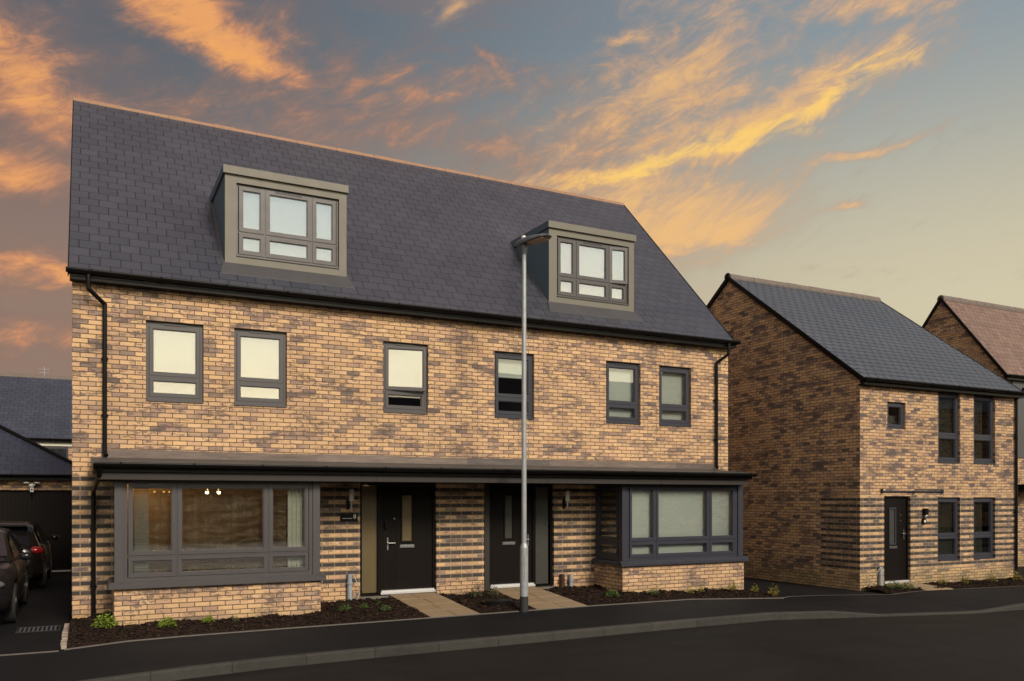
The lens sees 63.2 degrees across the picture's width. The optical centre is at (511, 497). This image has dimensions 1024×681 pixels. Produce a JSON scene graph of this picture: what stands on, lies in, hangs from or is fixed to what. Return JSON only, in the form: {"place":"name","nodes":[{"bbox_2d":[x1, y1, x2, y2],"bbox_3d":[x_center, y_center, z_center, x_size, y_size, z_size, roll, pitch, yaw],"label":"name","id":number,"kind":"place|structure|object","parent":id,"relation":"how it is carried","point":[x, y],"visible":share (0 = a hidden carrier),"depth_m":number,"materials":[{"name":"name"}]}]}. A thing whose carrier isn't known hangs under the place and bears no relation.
{"place":"outdoors","nodes":[
{"label":"outdoors","id":0,"kind":"place"},
{"bbox_2d":[0,572,71,654],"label":"driveway","id":1,"kind":"structure","parent":0,"point":[50,604],"depth_m":13.73,"materials":[{"name":"black asphalt"}]},
{"bbox_2d":[0,528,32,623],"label":"parked car","id":2,"kind":"object","parent":1,"relation":"on","point":[14,581],"visible":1,"depth_m":13.48,"materials":[{"name":"paint"}]},
{"bbox_2d":[0,520,58,587],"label":"parked car","id":3,"kind":"object","parent":1,"relation":"on","point":[33,539],"visible":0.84,"depth_m":18.04,"materials":[{"name":"black paint"}]},
{"bbox_2d":[0,425,71,572],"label":"garage","id":4,"kind":"structure","parent":1,"relation":"on","point":[35,482],"depth_m":22.08,"materials":[{"name":"tile"}]},
{"bbox_2d":[0,491,71,572],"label":"garage door","id":5,"kind":"structure","parent":4,"relation":"in","point":[52,510],"depth_m":22.09,"materials":[{"name":"black"}]},
{"bbox_2d":[15,625,60,632],"bbox_3d":[-7.166,1.994,12.601,0.580,0.012,0.520,0,0,-27],"label":"drain grate","id":6,"kind":"object","parent":1,"relation":"on","point":[33,629],"visible":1,"depth_m":12.54,"materials":[{"name":"grey metal"}]},
{"bbox_2d":[60,623,68,648],"bbox_3d":[-6.420,1.991,11.955,0.084,0.079,2.252,0,0,-27],"label":"edging stone","id":7,"kind":"object","parent":1,"relation":"on","point":[63,643],"visible":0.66,"depth_m":11.75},
{"bbox_2d":[66,97,756,626],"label":"semi detached house","id":8,"kind":"structure","parent":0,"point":[304,357],"depth_m":15.75,"materials":[{"name":"brick"}]},
{"bbox_2d":[146,321,202,402],"bbox_3d":[-5.589,-2.221,13.786,0.877,1.310,0.207,0,0,-27],"label":"window","id":9,"kind":"structure","parent":8,"relation":"in","point":[174,352],"depth_m":13.83,"materials":[{"name":"grey glass"}]},
{"bbox_2d":[133,542,233,572],"bbox_3d":[-6.668,1.325,16.790,1.900,0.750,0.900,0,0,-27],"label":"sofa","id":10,"kind":"object","parent":8,"relation":"in","point":[211,564],"visible":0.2,"depth_m":16.85,"materials":[{"name":"fabric"}]},
{"bbox_2d":[107,480,325,589],"bbox_3d":[-4.755,0.551,13.484,3.230,1.627,1.123,0,0,-27],"label":"bay window","id":11,"kind":"structure","parent":8,"relation":"in","point":[302,551],"depth_m":13.04,"materials":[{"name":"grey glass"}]},
{"bbox_2d":[234,329,286,407],"bbox_3d":[-4.363,-2.221,14.408,0.877,1.310,0.207,0,0,-27],"label":"window","id":12,"kind":"structure","parent":8,"relation":"in","point":[259,356],"depth_m":14.46,"materials":[{"name":"grey glass"}]},
{"bbox_2d":[346,574,359,600],"bbox_3d":[-2.864,1.633,14.979,0.229,0.513,0.116,0,0,0],"label":"service duct","id":13,"kind":"object","parent":8,"relation":"attached to","point":[349,582],"visible":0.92,"depth_m":14.94,"materials":[{"name":"grey plastic"}]},
{"bbox_2d":[383,342,427,413],"bbox_3d":[-2.003,-2.221,15.575,0.872,1.310,0.248,0,0,-27],"label":"window","id":14,"kind":"structure","parent":8,"relation":"in","point":[404,365],"depth_m":15.62,"materials":[{"name":"grey glass"}]},
{"bbox_2d":[381,486,435,594],"bbox_3d":[-1.958,0.788,15.597,1.080,2.005,0.130,0,0,-27],"label":"door","id":15,"kind":"structure","parent":8,"relation":"in","point":[406,545],"depth_m":15.62,"materials":[{"name":"black wood"}]},
{"bbox_2d":[490,486,534,588],"bbox_3d":[-0.005,0.788,16.587,1.000,2.005,0.130,0,0,-27],"label":"door","id":16,"kind":"structure","parent":8,"relation":"in","point":[505,502],"depth_m":16.58,"materials":[{"name":"black wood"}]},
{"bbox_2d":[494,352,533,418],"bbox_3d":[0.012,-2.221,16.631,0.882,1.310,0.213,0,0,-27],"label":"window","id":17,"kind":"structure","parent":8,"relation":"in","point":[506,365],"depth_m":16.65,"materials":[{"name":"grey glass"}]},
{"bbox_2d":[559,574,564,587],"bbox_3d":[1.028,1.760,16.983,0.123,0.380,0.126,0,0,-27],"label":"service duct","id":18,"kind":"object","parent":8,"relation":"attached to","point":[562,580],"visible":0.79,"depth_m":16.94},
{"bbox_2d":[568,574,573,586],"bbox_3d":[1.211,1.775,17.064,0.101,0.390,0.104,0,0,-27],"label":"service duct","id":19,"kind":"object","parent":8,"relation":"attached to","point":[570,577],"visible":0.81,"depth_m":17.03,"materials":[{"name":"grey plastic"}]},
{"bbox_2d":[606,361,640,424],"bbox_3d":[2.339,-2.221,17.808,0.877,1.310,0.207,0,0,-27],"label":"window","id":20,"kind":"structure","parent":8,"relation":"in","point":[622,379],"depth_m":17.89,"materials":[{"name":"grey glass"}]},
{"bbox_2d":[591,484,748,566],"bbox_3d":[3.365,0.551,17.603,3.280,1.627,1.123,0,0,-27],"label":"bay window","id":21,"kind":"structure","parent":8,"relation":"in","point":[659,524],"depth_m":17.22,"materials":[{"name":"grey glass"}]},
{"bbox_2d":[659,366,691,426],"bbox_3d":[3.567,-2.221,18.432,0.872,1.310,0.207,0,0,-27],"label":"window","id":22,"kind":"structure","parent":8,"relation":"in","point":[673,381],"depth_m":18.50,"materials":[{"name":"grey glass"}]},
{"bbox_2d":[67,584,781,647],"bbox_3d":[-0.508,1.939,14.968,13.188,0.308,2.351,0,0,-27],"label":"mulch bed","id":23,"kind":"object","parent":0,"point":[82,632],"visible":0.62,"depth_m":13.68,"materials":[{"name":"brown soil"}]},
{"bbox_2d":[90,612,118,627],"bbox_3d":[-5.956,1.812,12.183,0.401,0.268,0.403,0,0,-6],"label":"shrub","id":24,"kind":"object","parent":23,"relation":"on","point":[104,619],"visible":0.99,"depth_m":12.13,"materials":[{"name":"green plant"}]},
{"bbox_2d":[157,615,176,627],"bbox_3d":[-5.117,1.848,12.341,0.296,0.198,0.298,0,0,22],"label":"shrub","id":25,"kind":"object","parent":23,"relation":"on","point":[166,622],"visible":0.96,"depth_m":12.32,"materials":[{"name":"green plant"}]},
{"bbox_2d":[201,615,214,622],"bbox_3d":[-4.672,1.868,12.790,0.216,0.145,0.217,0,0,20],"label":"shrub","id":26,"kind":"object","parent":23,"relation":"on","point":[207,618],"visible":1,"depth_m":12.76,"materials":[{"name":"green plant"}]},
{"bbox_2d":[339,604,350,611],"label":"shrub","id":27,"kind":"object","parent":23,"relation":"on","point":[343,609],"visible":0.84,"depth_m":14.11,"materials":[{"name":"green plant"}]},
{"bbox_2d":[381,604,390,610],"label":"shrub","id":28,"kind":"object","parent":23,"relation":"on","point":[387,608],"visible":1,"depth_m":13.92,"materials":[{"name":"green plant"}]},
{"bbox_2d":[389,592,479,616],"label":"garden path","id":29,"kind":"structure","parent":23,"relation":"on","point":[431,604],"depth_m":14.71,"materials":[{"name":"stone"}]},
{"bbox_2d":[469,585,481,597],"bbox_3d":[-0.667,1.737,15.342,0.261,0.277,0.252,0,0,18],"label":"shrub","id":30,"kind":"object","parent":23,"relation":"on","point":[475,593],"visible":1,"depth_m":15.33,"materials":[{"name":"green plant"}]},
{"bbox_2d":[487,584,498,595],"bbox_3d":[-0.343,1.792,15.841,0.261,0.277,0.252,0,0,-23],"label":"shrub","id":31,"kind":"object","parent":23,"relation":"on","point":[493,591],"visible":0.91,"depth_m":15.82,"materials":[{"name":"green plant"}]},
{"bbox_2d":[481,599,514,606],"bbox_3d":[-0.253,1.911,14.998,0.600,0.112,0.600,0,0,-27],"label":"inspection cover","id":32,"kind":"object","parent":23,"relation":"on","point":[493,602],"visible":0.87,"depth_m":14.81,"materials":[{"name":"black plastic"}]},
{"bbox_2d":[494,587,586,608],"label":"garden path","id":33,"kind":"structure","parent":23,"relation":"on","point":[538,598],"depth_m":15.64,"materials":[{"name":"stone"}]},
{"bbox_2d":[606,589,619,596],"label":"shrub","id":34,"kind":"object","parent":23,"relation":"on","point":[608,594],"visible":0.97,"depth_m":16.04,"materials":[{"name":"green plant"}]},
{"bbox_2d":[647,588,659,594],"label":"shrub","id":35,"kind":"object","parent":23,"relation":"on","point":[653,591],"visible":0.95,"depth_m":16.49,"materials":[{"name":"green plant"}]},
{"bbox_2d":[727,579,736,590],"bbox_3d":[4.587,1.847,17.376,0.225,0.280,0.243,0,0,17],"label":"shrub","id":36,"kind":"object","parent":23,"relation":"on","point":[733,587],"visible":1,"depth_m":17.35,"materials":[{"name":"green plant"}]},
{"bbox_2d":[767,585,778,595],"bbox_3d":[5.455,1.941,17.367,0.252,0.312,0.272,0,0,38],"label":"shrub","id":37,"kind":"object","parent":23,"relation":"on","point":[775,592],"visible":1,"depth_m":17.36,"materials":[{"name":"green plant"}]},
{"bbox_2d":[0,587,1023,680],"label":"pavement","id":38,"kind":"structure","parent":0,"point":[101,661],"depth_m":12.49,"materials":[{"name":"black asphalt"}]},
{"bbox_2d":[0,650,58,655],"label":"path edging","id":39,"kind":"object","parent":38,"relation":"on","point":[29,653],"visible":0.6,"depth_m":10.64,"materials":[{"name":"concrete"}]},
{"bbox_2d":[64,598,775,649],"bbox_3d":[-0.190,2.072,14.283,13.214,0.168,0.407,0,0,-29],"label":"path edging","id":40,"kind":"object","parent":38,"relation":"on","point":[390,620],"visible":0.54,"depth_m":13.32,"materials":[{"name":"concrete"}]},
{"bbox_2d":[514,233,551,611],"bbox_3d":[0.350,-1.280,14.440,0.760,6.600,0.298,0,0,38],"label":"street lamp","id":41,"kind":"object","parent":38,"relation":"on","point":[523,242],"visible":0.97,"depth_m":14.51,"materials":[{"name":"metal"}]},
{"bbox_2d":[524,556,527,580],"bbox_3d":[0.243,1.235,14.485,0.060,0.430,0.005,0,0,-27],"label":"access door","id":42,"kind":"structure","parent":41,"relation":"in","point":[525,557],"depth_m":14.48,"materials":[{"name":"metal"}]},
{"bbox_2d":[0,0,1023,376],"label":"sky","id":43,"kind":"structure","parent":0,"point":[875,148],"materials":[{"name":"orange"}]},
{"bbox_2d":[175,610,1023,680],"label":"road","id":44,"kind":"structure","parent":0,"point":[974,647],"depth_m":11.01,"materials":[{"name":"black asphalt"}]},
{"bbox_2d":[80,603,1023,680],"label":"kerb","id":45,"kind":"structure","parent":44,"relation":"on","point":[203,670],"depth_m":11.68,"materials":[{"name":"concrete"}]},
{"bbox_2d":[744,566,1023,597],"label":"driveway","id":46,"kind":"structure","parent":0,"point":[787,589],"depth_m":19.85,"materials":[{"name":"black asphalt"}]},
{"bbox_2d":[706,273,1023,590],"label":"detached house","id":47,"kind":"structure","parent":46,"relation":"on","point":[868,436],"depth_m":21.63,"materials":[{"name":"brick"}]},
{"bbox_2d":[868,567,882,588],"bbox_3d":[8.742,1.952,19.989,0.542,0.556,0.113,0,0,-37],"label":"service duct","id":48,"kind":"object","parent":47,"relation":"attached to","point":[880,579],"visible":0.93,"depth_m":20.08,"materials":[{"name":"grey plastic"}]},
{"bbox_2d":[887,402,902,428],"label":"window","id":49,"kind":"structure","parent":47,"relation":"in","point":[894,410],"depth_m":20.55,"materials":[{"name":"grey glass"}]},
{"bbox_2d":[884,498,909,583],"bbox_3d":[9.463,1.065,20.524,0.890,2.090,0.105,0,0,-27],"label":"door","id":50,"kind":"structure","parent":47,"relation":"in","point":[894,508],"depth_m":20.56,"materials":[{"name":"black wood"}]},
{"bbox_2d":[938,497,960,560],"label":"window","id":51,"kind":"structure","parent":47,"relation":"in","point":[947,506],"depth_m":21.46,"materials":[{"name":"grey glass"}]},
{"bbox_2d":[938,392,960,462],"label":"window","id":52,"kind":"structure","parent":47,"relation":"in","point":[947,402],"depth_m":21.46,"materials":[{"name":"grey glass"}]},
{"bbox_2d":[974,497,995,558],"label":"window","id":53,"kind":"structure","parent":47,"relation":"in","point":[983,506],"depth_m":22.11,"materials":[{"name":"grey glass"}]},
{"bbox_2d":[974,395,995,463],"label":"window","id":54,"kind":"structure","parent":47,"relation":"in","point":[983,405],"depth_m":22.11,"materials":[{"name":"grey glass"}]},
{"bbox_2d":[863,585,922,593],"bbox_3d":[9.192,2.175,19.849,1.462,0.134,0.847,0,0,-27],"label":"mulch bed","id":55,"kind":"object","parent":46,"relation":"on","point":[887,589],"visible":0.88,"depth_m":19.71,"materials":[{"name":"brown soil"}]},
{"bbox_2d":[886,580,902,587],"bbox_3d":[9.177,2.105,19.940,0.387,0.246,0.387,0,0,9],"label":"shrub","id":56,"kind":"object","parent":55,"relation":"on","point":[899,585],"visible":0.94,"depth_m":19.96,"materials":[{"name":"green plant"}]},
{"bbox_2d":[901,581,913,588],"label":"shrub","id":57,"kind":"object","parent":55,"relation":"on","point":[906,585],"visible":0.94,"depth_m":19.88,"materials":[{"name":"green plant"}]},
{"bbox_2d":[782,586,1014,597],"bbox_3d":[11.445,2.184,20.460,13.082,0.175,0.516,0,0,-26],"label":"path edging","id":58,"kind":"object","parent":46,"relation":"on","point":[899,593],"visible":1,"depth_m":19.29,"materials":[{"name":"concrete"}]},
{"bbox_2d":[887,582,952,590],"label":"garden path","id":59,"kind":"structure","parent":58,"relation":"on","point":[924,586],"depth_m":20.26,"materials":[{"name":"stone"}]},
{"bbox_2d":[918,577,1023,588],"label":"mulch bed","id":60,"kind":"object","parent":46,"relation":"on","point":[1002,582],"visible":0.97,"depth_m":21.13,"materials":[{"name":"brown soil"}]},
{"bbox_2d":[937,575,946,584],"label":"shrub","id":61,"kind":"object","parent":60,"relation":"on","point":[939,581],"visible":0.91,"depth_m":20.84,"materials":[{"name":"green plant"}]},
{"bbox_2d":[960,574,969,583],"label":"shrub","id":62,"kind":"object","parent":60,"relation":"on","point":[965,578],"visible":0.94,"depth_m":21.19,"materials":[{"name":"green plant"}]},
{"bbox_2d":[987,571,997,580],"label":"shrub","id":63,"kind":"object","parent":60,"relation":"on","point":[993,577],"visible":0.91,"depth_m":21.62,"materials":[{"name":"green plant"}]},
{"bbox_2d":[1012,570,1022,580],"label":"shrub","id":64,"kind":"object","parent":60,"relation":"on","point":[1018,576],"visible":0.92,"depth_m":22.12,"materials":[{"name":"green plant"}]},
{"bbox_2d":[922,295,1023,566],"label":"distant house","id":65,"kind":"structure","parent":46,"relation":"on","point":[989,336],"depth_m":28.45,"materials":[{"name":"brown brick"}]},
{"label":"ground","id":66,"kind":"structure","parent":0,"visible":0},
{"bbox_2d":[0,367,71,459],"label":"house behind","id":67,"kind":"structure","parent":66,"relation":"on","point":[37,409],"depth_m":33.50,"materials":[{"name":"tile"}]},
{"bbox_2d":[46,447,67,457],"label":"window","id":68,"kind":"structure","parent":67,"relation":"in","point":[63,451],"depth_m":32.29,"materials":[{"name":"grey glass"}]}
]}

